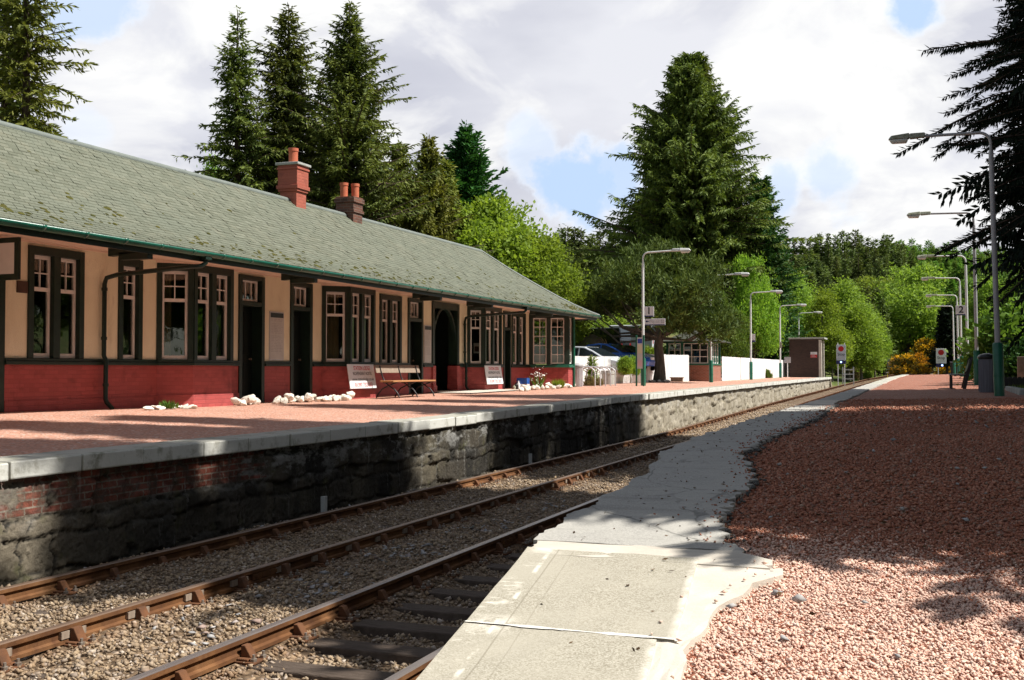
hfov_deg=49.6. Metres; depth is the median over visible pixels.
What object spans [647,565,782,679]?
cement patch
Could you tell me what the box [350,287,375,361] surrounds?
window
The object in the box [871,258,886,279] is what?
conifer tree
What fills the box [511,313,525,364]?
window
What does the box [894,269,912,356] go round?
conifer tree
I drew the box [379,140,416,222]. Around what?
cypress tree
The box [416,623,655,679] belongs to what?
paving slab
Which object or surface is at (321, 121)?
spruce tree
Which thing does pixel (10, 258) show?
hanging sign
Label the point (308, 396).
white rock
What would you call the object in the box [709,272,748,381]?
lamp post
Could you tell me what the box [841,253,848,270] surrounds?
conifer tree
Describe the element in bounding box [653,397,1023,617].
gravel
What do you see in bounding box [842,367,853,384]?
rail barrier
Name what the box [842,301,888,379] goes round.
deciduous tree
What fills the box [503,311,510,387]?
doorway
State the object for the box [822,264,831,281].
conifer tree
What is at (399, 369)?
park bench
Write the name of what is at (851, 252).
conifer tree
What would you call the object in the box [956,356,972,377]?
shrub
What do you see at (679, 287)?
pine tree
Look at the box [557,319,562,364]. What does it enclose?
window
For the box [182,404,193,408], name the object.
white rock
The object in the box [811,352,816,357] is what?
warning notice
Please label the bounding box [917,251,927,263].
larch tree
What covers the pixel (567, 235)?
conifer tree
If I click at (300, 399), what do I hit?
white rock
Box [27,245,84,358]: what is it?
window
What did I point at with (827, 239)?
conifer tree
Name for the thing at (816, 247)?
conifer tree
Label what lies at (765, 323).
deciduous tree
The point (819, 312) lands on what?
lamp post
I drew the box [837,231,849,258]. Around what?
conifer tree
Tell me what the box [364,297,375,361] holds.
window
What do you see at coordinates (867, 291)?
conifer tree
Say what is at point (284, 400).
white rock
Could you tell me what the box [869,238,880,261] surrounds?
conifer tree
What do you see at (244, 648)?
railway track
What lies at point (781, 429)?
gravel
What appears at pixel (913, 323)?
deciduous tree
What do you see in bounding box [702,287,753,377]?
deciduous tree
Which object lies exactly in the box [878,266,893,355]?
conifer tree
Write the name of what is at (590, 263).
conifer tree
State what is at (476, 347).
poster
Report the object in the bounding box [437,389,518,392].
porch apron
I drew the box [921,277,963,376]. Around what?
lamp post
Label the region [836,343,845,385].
stop sign
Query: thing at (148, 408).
white rock
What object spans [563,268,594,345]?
deciduous tree
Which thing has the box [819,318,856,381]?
deciduous tree
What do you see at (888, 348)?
deciduous tree
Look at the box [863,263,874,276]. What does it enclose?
conifer tree
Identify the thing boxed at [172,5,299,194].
spruce tree
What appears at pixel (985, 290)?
deciduous tree
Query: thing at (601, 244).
conifer tree
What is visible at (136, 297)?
window
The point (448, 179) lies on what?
cypress tree
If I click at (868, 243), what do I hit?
conifer tree
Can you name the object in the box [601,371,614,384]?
stone planter
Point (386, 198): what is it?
spruce tree
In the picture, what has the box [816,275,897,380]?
deciduous tree
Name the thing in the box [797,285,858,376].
deciduous tree
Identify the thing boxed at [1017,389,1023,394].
kerb stone
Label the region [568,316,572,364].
window
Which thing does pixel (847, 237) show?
conifer tree
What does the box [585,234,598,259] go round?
conifer tree
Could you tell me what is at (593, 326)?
deciduous tree
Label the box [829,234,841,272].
conifer tree
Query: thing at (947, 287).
larch tree
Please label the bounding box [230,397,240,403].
white rock
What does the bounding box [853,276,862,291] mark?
conifer tree
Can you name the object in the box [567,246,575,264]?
conifer tree
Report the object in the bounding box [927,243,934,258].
larch tree
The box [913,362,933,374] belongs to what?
gorse bush
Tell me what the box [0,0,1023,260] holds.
sky
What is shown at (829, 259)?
conifer tree
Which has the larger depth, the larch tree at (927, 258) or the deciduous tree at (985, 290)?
the larch tree at (927, 258)
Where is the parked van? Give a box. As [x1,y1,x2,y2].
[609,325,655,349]
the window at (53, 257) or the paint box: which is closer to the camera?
the window at (53, 257)
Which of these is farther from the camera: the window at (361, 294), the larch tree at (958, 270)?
the larch tree at (958, 270)
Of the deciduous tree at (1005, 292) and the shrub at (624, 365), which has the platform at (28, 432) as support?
the shrub at (624, 365)
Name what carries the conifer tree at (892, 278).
on the terrain
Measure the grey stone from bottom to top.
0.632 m
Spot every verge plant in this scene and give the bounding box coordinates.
[845,371,863,379]
[863,372,873,378]
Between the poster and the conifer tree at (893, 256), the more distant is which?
the conifer tree at (893, 256)
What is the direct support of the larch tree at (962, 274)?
on the terrain
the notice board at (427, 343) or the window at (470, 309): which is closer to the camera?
the notice board at (427, 343)
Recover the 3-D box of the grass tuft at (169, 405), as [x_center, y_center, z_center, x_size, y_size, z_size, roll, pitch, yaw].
[-6.791,1.268,21.981,0.382,0.186,0.382,1,-2,-26]
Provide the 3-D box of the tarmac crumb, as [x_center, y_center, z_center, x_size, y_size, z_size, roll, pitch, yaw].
[3.395,1.235,13.434,0.631,0.485,14.405,-1,-2,19]
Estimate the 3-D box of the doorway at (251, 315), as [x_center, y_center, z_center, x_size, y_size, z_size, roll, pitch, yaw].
[-6.291,-0.012,26.269,0.340,3.017,1.057,-1,-2,21]
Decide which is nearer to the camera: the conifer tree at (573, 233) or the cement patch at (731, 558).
the cement patch at (731, 558)
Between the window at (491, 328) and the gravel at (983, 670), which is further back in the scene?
the window at (491, 328)
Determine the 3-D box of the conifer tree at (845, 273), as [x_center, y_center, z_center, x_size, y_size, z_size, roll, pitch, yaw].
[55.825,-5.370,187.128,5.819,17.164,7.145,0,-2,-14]
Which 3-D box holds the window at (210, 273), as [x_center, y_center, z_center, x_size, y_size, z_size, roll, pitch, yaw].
[-6.517,-0.572,24.014,0.195,2.017,1.391,-1,-2,21]
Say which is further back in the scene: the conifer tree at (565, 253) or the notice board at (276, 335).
the conifer tree at (565, 253)
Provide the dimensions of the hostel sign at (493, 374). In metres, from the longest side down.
1.534 x 0.660 x 0.027 m
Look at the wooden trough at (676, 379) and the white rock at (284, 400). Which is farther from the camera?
the wooden trough at (676, 379)
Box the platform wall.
[0,377,831,586]
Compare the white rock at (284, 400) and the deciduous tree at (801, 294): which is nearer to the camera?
the white rock at (284, 400)
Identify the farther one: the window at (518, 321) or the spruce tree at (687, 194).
the spruce tree at (687, 194)
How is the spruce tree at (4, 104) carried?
on the terrain
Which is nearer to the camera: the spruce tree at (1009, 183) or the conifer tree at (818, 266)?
the spruce tree at (1009, 183)
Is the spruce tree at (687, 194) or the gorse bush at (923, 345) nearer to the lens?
the spruce tree at (687, 194)
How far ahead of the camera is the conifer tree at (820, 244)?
218.80 m
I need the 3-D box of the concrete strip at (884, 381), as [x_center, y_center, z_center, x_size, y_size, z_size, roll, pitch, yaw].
[25.060,2.486,72.266,0.595,0.232,61.000,-1,-2,21]
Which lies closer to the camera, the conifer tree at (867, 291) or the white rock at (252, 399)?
the white rock at (252, 399)
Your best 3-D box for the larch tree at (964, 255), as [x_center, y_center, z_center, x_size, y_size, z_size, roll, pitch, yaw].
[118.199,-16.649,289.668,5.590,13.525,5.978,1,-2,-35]
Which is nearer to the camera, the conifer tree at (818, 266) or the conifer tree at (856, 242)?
the conifer tree at (818, 266)
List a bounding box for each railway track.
[0,371,934,679]
[125,373,926,679]
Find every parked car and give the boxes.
[563,346,624,374]
[585,343,654,368]
[623,345,654,370]
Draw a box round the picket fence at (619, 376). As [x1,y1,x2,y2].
[608,358,631,382]
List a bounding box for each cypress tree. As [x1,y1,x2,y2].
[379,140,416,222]
[390,172,452,240]
[412,133,474,242]
[431,158,465,241]
[439,119,513,343]
[726,174,812,359]
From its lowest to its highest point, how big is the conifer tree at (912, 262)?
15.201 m
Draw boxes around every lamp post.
[641,248,690,385]
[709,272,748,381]
[749,290,782,379]
[779,304,805,377]
[798,311,821,337]
[888,131,1004,395]
[907,211,979,384]
[917,254,970,375]
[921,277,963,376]
[925,294,959,373]
[926,305,955,373]
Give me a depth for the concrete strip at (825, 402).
22.26 m
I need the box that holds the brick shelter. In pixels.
[788,337,826,376]
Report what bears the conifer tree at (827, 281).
on the terrain
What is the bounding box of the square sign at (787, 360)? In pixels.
[784,357,790,376]
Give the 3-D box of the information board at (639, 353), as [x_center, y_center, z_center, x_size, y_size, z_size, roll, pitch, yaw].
[5.608,0.946,48.592,0.390,2.320,0.070,-1,-2,21]
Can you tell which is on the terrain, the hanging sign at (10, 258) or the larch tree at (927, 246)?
the larch tree at (927, 246)
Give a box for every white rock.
[143,406,153,409]
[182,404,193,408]
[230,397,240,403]
[239,400,246,405]
[241,396,248,402]
[248,395,256,402]
[251,398,260,404]
[280,397,287,403]
[283,393,293,400]
[297,396,304,401]
[304,393,312,400]
[315,397,321,401]
[331,395,339,400]
[342,395,348,400]
[346,391,354,397]
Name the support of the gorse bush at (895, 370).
on the terrain
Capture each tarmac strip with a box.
[533,404,838,550]
[819,384,881,401]
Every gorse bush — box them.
[885,365,905,375]
[886,352,924,374]
[909,337,936,364]
[913,350,931,369]
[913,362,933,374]
[933,366,949,374]
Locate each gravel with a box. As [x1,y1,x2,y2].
[651,512,1023,679]
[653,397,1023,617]
[682,405,829,546]
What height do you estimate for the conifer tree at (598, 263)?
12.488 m
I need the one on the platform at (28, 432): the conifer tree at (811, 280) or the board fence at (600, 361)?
the board fence at (600, 361)
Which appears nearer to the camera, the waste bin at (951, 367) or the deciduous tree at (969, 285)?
the waste bin at (951, 367)
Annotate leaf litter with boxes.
[540,406,1023,651]
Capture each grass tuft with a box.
[159,400,178,408]
[551,378,567,387]
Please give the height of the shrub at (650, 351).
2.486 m
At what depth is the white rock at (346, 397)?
28.48 m
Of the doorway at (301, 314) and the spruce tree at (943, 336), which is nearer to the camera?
the doorway at (301, 314)
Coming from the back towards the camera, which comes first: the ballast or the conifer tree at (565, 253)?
the conifer tree at (565, 253)
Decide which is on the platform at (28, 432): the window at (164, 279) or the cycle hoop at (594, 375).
the cycle hoop at (594, 375)
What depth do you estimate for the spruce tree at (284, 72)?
57.80 m
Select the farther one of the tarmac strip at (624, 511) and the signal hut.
the signal hut
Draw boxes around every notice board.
[269,311,283,360]
[424,325,430,362]
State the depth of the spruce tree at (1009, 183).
30.36 m
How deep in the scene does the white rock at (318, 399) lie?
27.50 m
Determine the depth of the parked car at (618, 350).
57.77 m
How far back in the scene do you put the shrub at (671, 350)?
67.74 m
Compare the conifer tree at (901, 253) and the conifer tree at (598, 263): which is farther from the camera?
the conifer tree at (901, 253)
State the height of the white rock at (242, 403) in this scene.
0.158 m
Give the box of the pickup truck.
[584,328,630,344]
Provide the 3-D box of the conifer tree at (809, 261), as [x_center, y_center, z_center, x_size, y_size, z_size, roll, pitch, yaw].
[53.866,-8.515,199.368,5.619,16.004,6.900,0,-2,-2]
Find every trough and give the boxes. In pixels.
[670,377,683,381]
[1004,377,1023,386]
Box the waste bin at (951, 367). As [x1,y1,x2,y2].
[950,361,956,373]
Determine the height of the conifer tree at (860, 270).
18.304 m
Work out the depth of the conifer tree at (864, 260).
201.32 m
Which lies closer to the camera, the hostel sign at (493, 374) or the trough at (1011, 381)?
the trough at (1011, 381)
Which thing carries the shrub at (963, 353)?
on the terrain
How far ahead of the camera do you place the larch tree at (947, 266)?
268.14 m
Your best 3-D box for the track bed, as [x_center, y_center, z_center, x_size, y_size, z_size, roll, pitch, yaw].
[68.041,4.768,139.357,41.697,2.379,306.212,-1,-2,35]
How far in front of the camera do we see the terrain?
127.23 m
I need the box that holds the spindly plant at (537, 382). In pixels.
[529,362,547,387]
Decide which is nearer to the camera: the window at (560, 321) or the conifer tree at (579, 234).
the window at (560, 321)
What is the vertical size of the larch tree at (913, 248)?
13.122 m
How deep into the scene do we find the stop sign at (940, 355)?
107.98 m
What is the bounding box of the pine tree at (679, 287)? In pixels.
[575,235,746,381]
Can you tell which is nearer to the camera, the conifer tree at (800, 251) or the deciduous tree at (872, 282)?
the deciduous tree at (872, 282)
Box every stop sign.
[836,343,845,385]
[936,349,945,373]
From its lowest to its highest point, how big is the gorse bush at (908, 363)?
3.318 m
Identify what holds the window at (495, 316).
in the station building
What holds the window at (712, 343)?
in the signal hut
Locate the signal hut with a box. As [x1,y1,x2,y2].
[663,331,730,380]
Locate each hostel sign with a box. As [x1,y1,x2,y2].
[347,364,376,388]
[484,365,502,383]
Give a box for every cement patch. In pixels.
[533,540,772,569]
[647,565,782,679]
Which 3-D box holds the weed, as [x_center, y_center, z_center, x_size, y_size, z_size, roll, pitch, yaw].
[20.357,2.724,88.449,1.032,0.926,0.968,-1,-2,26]
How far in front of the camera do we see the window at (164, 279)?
23.28 m
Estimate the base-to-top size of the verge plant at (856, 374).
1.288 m
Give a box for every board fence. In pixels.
[575,356,607,380]
[645,354,688,381]
[721,356,786,380]
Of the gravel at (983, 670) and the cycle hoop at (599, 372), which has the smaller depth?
the gravel at (983, 670)
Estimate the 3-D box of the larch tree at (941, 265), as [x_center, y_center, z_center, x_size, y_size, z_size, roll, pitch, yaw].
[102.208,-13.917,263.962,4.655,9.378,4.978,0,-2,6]
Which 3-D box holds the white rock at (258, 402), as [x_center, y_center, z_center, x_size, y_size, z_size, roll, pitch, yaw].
[-5.857,1.405,25.322,0.221,0.215,0.204,-4,-21,-22]
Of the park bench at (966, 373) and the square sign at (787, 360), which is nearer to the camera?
the park bench at (966, 373)
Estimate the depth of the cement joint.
5.12 m
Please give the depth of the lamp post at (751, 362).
75.95 m
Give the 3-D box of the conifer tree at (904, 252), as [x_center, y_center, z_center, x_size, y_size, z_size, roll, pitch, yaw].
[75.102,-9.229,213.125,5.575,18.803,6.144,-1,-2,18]
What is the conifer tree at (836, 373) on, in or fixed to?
on the terrain
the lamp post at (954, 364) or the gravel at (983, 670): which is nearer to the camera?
the gravel at (983, 670)
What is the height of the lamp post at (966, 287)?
6.198 m
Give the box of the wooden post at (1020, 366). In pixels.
[1017,357,1023,377]
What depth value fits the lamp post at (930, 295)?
82.64 m
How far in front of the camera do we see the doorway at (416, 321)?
34.97 m
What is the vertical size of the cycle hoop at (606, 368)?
0.936 m
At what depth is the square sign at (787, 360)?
94.97 m
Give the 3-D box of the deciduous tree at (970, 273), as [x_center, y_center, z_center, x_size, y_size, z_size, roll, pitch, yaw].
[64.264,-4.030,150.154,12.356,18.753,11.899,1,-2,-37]
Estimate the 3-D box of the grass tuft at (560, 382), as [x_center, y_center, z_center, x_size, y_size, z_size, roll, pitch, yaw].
[1.756,1.633,42.174,0.577,0.405,0.578,1,-2,-42]
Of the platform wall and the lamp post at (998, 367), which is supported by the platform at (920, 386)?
the lamp post at (998, 367)
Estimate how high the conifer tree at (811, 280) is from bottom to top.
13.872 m
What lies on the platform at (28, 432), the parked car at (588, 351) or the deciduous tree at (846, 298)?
the parked car at (588, 351)
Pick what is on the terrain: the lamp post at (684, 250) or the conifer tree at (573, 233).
the conifer tree at (573, 233)
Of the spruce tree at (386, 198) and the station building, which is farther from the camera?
the spruce tree at (386, 198)
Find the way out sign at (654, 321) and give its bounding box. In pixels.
[644,318,664,325]
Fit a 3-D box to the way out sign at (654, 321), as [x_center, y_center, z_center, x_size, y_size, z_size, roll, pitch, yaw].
[6.365,-0.802,49.458,0.940,0.300,0.044,-1,-2,21]
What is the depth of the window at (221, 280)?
25.16 m
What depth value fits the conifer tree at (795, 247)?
216.04 m
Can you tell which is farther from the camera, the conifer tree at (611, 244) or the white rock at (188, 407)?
the conifer tree at (611, 244)
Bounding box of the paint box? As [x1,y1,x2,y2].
[517,378,529,386]
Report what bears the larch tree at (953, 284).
on the terrain
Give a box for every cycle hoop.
[583,366,595,386]
[583,366,600,385]
[586,366,605,385]
[591,366,610,385]
[596,366,615,385]
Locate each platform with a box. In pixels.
[0,377,816,456]
[500,374,1023,679]
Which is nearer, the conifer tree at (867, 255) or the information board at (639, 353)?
the information board at (639, 353)
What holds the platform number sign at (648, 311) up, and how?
attached to the lamp post at (684, 250)
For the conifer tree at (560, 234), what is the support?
on the terrain
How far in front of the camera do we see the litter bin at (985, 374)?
29.32 m
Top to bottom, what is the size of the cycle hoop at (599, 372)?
0.936 m
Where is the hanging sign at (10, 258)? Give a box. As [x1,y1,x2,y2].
[0,237,20,279]
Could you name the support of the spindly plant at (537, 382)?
on the platform at (28, 432)
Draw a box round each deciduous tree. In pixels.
[199,151,223,177]
[451,187,587,296]
[495,226,600,364]
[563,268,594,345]
[573,282,603,327]
[598,304,635,327]
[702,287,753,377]
[728,247,797,358]
[781,271,820,356]
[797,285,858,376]
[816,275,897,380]
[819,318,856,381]
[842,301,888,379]
[852,270,912,354]
[858,318,895,376]
[868,261,950,355]
[928,294,955,337]
[945,246,1003,348]
[951,253,1022,343]
[953,274,1007,339]
[978,264,1023,325]
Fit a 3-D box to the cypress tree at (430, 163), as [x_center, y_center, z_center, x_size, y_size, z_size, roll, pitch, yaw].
[-4.543,-4.753,60.301,5.597,12.929,7.635,0,-2,-1]
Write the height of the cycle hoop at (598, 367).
0.936 m
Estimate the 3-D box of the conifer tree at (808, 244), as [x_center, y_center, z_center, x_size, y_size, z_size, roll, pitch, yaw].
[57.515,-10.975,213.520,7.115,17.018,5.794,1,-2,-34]
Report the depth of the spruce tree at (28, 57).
44.15 m
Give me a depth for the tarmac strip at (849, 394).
29.41 m
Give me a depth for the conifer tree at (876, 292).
161.32 m
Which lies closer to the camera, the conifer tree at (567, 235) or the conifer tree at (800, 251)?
the conifer tree at (567, 235)
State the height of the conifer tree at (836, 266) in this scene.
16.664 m
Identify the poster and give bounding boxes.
[474,343,478,352]
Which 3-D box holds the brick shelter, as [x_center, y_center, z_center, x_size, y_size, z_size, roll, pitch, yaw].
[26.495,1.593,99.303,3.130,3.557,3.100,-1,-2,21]
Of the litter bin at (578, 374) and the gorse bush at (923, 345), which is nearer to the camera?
the litter bin at (578, 374)
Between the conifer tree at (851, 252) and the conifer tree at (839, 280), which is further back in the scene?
the conifer tree at (851, 252)
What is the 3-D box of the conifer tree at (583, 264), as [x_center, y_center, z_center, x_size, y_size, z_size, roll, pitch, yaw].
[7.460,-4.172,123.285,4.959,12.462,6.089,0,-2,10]
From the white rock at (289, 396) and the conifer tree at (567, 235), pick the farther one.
the conifer tree at (567, 235)
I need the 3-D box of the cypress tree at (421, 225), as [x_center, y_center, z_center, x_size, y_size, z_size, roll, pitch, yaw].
[-5.152,-3.535,57.887,5.569,10.392,6.496,1,-2,-25]
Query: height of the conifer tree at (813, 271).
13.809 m
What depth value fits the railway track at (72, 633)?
12.10 m
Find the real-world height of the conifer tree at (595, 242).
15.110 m
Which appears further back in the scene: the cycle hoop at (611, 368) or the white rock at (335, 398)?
the cycle hoop at (611, 368)
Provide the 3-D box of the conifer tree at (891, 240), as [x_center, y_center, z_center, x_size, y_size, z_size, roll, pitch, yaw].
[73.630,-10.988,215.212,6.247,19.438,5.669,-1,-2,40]
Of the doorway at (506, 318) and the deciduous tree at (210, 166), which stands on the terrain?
the deciduous tree at (210, 166)
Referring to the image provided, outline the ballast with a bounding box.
[0,404,794,679]
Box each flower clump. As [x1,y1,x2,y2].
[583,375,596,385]
[596,377,603,385]
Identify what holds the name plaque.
attached to the station building
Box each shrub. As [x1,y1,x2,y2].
[613,355,634,374]
[629,355,640,375]
[645,344,653,353]
[663,344,679,354]
[945,325,984,381]
[956,292,1023,384]
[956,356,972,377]
[1000,337,1023,377]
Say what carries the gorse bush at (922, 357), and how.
on the terrain
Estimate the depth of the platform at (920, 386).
8.01 m
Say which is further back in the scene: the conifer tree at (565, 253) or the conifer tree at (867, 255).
the conifer tree at (867, 255)
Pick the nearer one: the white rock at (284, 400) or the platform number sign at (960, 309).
the white rock at (284, 400)
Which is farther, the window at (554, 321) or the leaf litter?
the window at (554, 321)
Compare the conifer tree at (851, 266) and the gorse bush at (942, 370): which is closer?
the gorse bush at (942, 370)
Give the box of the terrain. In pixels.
[513,303,936,444]
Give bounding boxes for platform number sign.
[644,307,653,316]
[956,305,964,315]
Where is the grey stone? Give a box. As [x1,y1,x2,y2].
[726,407,1023,657]
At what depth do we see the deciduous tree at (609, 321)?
78.94 m
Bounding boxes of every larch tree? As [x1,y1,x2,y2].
[907,237,915,247]
[910,245,917,257]
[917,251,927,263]
[924,240,931,252]
[925,252,934,266]
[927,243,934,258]
[932,248,942,266]
[936,262,950,282]
[937,273,957,297]
[940,251,953,269]
[943,258,956,283]
[947,279,957,301]
[950,260,957,273]
[953,263,961,284]
[955,265,969,283]
[958,251,970,275]
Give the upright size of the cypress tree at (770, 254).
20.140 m
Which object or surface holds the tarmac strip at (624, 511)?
on the platform at (920, 386)
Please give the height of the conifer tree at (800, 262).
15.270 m
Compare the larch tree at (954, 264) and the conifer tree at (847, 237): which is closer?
the conifer tree at (847, 237)
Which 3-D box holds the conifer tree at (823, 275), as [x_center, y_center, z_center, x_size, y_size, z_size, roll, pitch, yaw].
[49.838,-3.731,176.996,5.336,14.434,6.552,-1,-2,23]
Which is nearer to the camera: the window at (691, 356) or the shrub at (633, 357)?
the shrub at (633, 357)
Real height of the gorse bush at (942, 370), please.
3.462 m
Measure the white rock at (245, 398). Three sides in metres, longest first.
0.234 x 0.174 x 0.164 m
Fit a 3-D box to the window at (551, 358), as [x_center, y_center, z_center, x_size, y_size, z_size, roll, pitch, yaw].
[1.470,-0.019,44.553,1.569,2.017,0.280,0,-2,1]
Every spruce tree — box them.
[0,0,62,131]
[0,0,98,140]
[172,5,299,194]
[229,2,387,221]
[246,121,270,182]
[264,0,495,254]
[308,88,337,186]
[370,133,397,224]
[564,51,824,336]
[893,0,1023,355]
[925,304,962,373]
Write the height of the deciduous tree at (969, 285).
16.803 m
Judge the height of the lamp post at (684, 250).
6.197 m
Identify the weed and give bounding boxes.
[765,369,773,377]
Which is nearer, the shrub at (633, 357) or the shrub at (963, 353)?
the shrub at (963, 353)
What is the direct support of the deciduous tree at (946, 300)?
on the terrain
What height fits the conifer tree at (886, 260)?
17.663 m
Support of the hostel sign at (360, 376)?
on the platform at (28, 432)
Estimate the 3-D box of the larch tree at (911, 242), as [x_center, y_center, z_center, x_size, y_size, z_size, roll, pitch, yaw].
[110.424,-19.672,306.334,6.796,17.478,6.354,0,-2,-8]
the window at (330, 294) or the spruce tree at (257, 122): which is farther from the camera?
the spruce tree at (257, 122)
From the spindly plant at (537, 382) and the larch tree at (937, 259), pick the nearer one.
the spindly plant at (537, 382)
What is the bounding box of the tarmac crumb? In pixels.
[720,405,841,553]
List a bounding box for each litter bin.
[575,363,582,386]
[977,353,993,391]
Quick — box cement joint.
[466,620,679,639]
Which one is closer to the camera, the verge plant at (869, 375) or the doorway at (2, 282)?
the doorway at (2, 282)
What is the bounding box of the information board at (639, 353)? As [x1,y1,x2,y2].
[635,335,644,385]
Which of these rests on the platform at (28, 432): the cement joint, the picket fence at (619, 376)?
the picket fence at (619, 376)
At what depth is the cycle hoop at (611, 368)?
48.42 m
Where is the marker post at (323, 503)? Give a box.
[321,496,326,512]
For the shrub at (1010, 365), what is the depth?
36.19 m
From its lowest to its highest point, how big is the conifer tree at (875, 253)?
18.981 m
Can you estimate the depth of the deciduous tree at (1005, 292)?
113.62 m
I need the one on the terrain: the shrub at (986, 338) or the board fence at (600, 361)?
the shrub at (986, 338)
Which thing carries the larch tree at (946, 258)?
on the terrain
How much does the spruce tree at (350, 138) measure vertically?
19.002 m
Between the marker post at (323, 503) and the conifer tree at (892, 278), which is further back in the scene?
the conifer tree at (892, 278)
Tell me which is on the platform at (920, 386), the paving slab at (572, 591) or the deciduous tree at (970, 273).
the paving slab at (572, 591)
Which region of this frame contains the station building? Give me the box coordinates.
[0,120,600,411]
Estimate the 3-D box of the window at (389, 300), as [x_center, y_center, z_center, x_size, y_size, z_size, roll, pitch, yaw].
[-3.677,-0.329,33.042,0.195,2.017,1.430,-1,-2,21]
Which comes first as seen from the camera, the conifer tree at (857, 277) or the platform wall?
the platform wall
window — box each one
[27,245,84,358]
[117,260,142,359]
[156,263,193,359]
[193,266,233,359]
[219,279,233,359]
[322,286,349,361]
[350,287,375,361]
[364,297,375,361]
[379,294,401,362]
[467,306,483,363]
[484,307,501,363]
[494,316,495,360]
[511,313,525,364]
[513,319,556,364]
[529,314,567,364]
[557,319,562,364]
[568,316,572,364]
[668,343,680,354]
[683,343,707,363]
[712,343,713,363]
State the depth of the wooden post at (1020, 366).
34.40 m
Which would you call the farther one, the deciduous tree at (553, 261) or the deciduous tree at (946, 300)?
the deciduous tree at (946, 300)
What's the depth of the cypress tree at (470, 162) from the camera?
65.65 m
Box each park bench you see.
[374,365,435,397]
[949,357,972,388]
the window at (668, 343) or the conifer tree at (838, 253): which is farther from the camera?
the conifer tree at (838, 253)
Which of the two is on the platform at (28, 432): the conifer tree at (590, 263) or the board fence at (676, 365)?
the board fence at (676, 365)
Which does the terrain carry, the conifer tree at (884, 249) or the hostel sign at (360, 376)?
the conifer tree at (884, 249)
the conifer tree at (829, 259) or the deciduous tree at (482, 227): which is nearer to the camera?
the deciduous tree at (482, 227)
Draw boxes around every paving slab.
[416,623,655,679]
[466,547,698,640]
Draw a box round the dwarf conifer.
[583,354,599,379]
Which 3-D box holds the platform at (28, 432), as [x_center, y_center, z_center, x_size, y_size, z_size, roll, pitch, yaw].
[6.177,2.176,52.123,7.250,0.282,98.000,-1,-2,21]
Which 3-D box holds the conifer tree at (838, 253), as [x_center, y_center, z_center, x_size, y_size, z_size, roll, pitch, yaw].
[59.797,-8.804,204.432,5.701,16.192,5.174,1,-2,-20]
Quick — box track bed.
[0,372,936,679]
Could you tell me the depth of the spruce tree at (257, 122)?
60.13 m
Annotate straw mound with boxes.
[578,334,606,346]
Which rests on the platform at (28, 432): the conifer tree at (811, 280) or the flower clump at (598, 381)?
the flower clump at (598, 381)
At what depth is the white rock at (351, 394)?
29.06 m
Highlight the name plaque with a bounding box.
[16,281,27,292]
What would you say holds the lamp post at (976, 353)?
on the platform at (920, 386)
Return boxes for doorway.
[0,280,5,411]
[238,274,264,402]
[290,283,312,396]
[407,297,423,393]
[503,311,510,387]
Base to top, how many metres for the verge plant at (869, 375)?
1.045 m
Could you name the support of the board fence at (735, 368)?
on the platform at (28, 432)
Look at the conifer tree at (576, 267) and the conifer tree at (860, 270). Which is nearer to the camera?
the conifer tree at (576, 267)
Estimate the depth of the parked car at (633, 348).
61.72 m
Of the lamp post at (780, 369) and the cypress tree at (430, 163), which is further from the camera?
the lamp post at (780, 369)
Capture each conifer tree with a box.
[555,224,566,243]
[558,225,573,245]
[560,245,571,265]
[565,226,581,257]
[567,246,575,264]
[569,261,582,279]
[571,228,587,268]
[573,246,591,279]
[577,244,601,271]
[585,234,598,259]
[589,233,600,260]
[593,255,604,270]
[594,229,606,260]
[605,240,618,261]
[788,239,801,262]
[794,253,808,274]
[796,257,811,282]
[797,237,805,260]
[802,239,813,265]
[804,249,815,276]
[806,271,818,294]
[807,266,819,294]
[811,234,824,267]
[814,232,829,260]
[814,259,825,289]
[816,272,827,295]
[820,233,832,264]
[821,242,837,278]
[821,274,832,288]
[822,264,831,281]
[826,303,845,375]
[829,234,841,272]
[830,257,840,283]
[833,249,844,277]
[835,275,844,287]
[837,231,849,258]
[837,257,851,285]
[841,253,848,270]
[845,232,852,256]
[846,248,857,276]
[847,259,857,281]
[848,229,862,260]
[851,253,865,283]
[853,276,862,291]
[854,247,870,275]
[856,235,868,253]
[861,247,871,274]
[861,286,876,370]
[863,235,873,260]
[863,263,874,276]
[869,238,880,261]
[869,247,881,274]
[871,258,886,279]
[871,287,886,375]
[873,298,898,375]
[877,233,891,268]
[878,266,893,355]
[882,255,890,271]
[885,234,895,259]
[885,246,904,286]
[886,264,897,354]
[892,249,906,277]
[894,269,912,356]
[899,243,909,271]
[906,250,917,271]
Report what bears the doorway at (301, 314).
in the station building
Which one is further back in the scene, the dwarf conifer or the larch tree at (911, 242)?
the larch tree at (911, 242)
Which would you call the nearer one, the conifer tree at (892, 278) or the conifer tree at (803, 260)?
the conifer tree at (892, 278)
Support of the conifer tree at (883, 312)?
on the terrain
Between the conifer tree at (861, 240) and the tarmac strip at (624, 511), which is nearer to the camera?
the tarmac strip at (624, 511)
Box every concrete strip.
[805,400,839,403]
[869,375,905,384]

